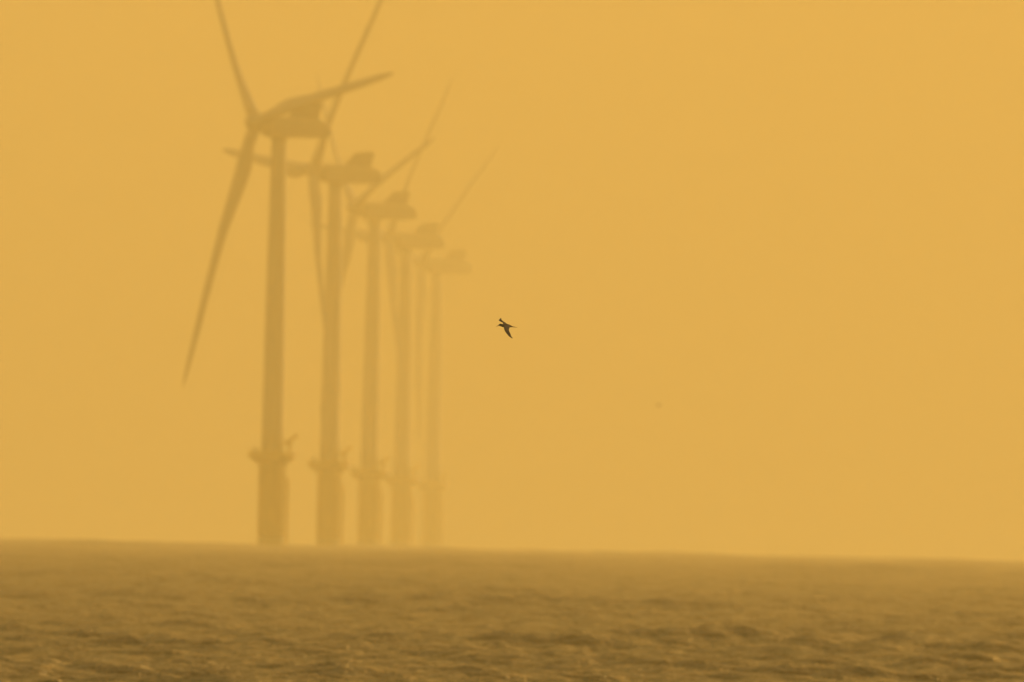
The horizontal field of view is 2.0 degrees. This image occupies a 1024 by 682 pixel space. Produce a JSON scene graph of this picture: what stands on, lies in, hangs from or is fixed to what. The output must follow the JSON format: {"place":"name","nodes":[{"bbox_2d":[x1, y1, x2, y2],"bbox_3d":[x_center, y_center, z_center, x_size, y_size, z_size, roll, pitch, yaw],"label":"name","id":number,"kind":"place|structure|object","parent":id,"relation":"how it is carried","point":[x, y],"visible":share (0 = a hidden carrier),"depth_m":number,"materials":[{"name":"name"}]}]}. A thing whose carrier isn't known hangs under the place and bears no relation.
{"place":"outdoors","nodes":[
{"label":"outdoors","id":0,"kind":"place"},
{"bbox_2d":[496,318,516,337],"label":"tern","id":1,"kind":"object","parent":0,"point":[506,326],"visible":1,"depth_m":519.96,"materials":[{"name":"brown"}]},
{"bbox_2d":[0,538,1023,681],"bbox_3d":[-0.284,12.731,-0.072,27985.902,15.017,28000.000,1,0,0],"label":"sea","id":2,"kind":"structure","parent":0,"point":[85,610],"depth_m":1933.02,"materials":[{"name":"brown liquid"}]},
{"bbox_2d":[182,0,393,545],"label":"wind turbine","id":3,"kind":"object","parent":2,"relation":"in","point":[272,458],"visible":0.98,"depth_m":7998.05,"materials":[{"name":"yellow paint"}]},
{"bbox_2d":[221,0,382,544],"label":"wind turbine","id":4,"kind":"object","parent":2,"relation":"in","point":[328,468],"visible":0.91,"depth_m":8987.64,"materials":[{"name":"yellow paint"}]},
{"bbox_2d":[316,73,435,544],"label":"wind turbine","id":5,"kind":"object","parent":2,"relation":"in","point":[368,475],"visible":0.88,"depth_m":9957.83,"materials":[{"name":"yellow paint"}]},
{"bbox_2d":[308,72,455,545],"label":"wind turbine","id":6,"kind":"object","parent":2,"relation":"in","point":[400,481],"visible":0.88,"depth_m":10887.54,"materials":[{"name":"yellow paint"}]},
{"bbox_2d":[358,143,500,546],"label":"wind turbine","id":7,"kind":"object","parent":2,"relation":"in","point":[452,261],"visible":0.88,"depth_m":11817.48,"materials":[{"name":"yellow paint"}]},
{"bbox_2d":[0,0,1023,559],"label":"sky","id":8,"kind":"structure","parent":0,"point":[792,230],"materials":[{"name":"orange"}]}
]}

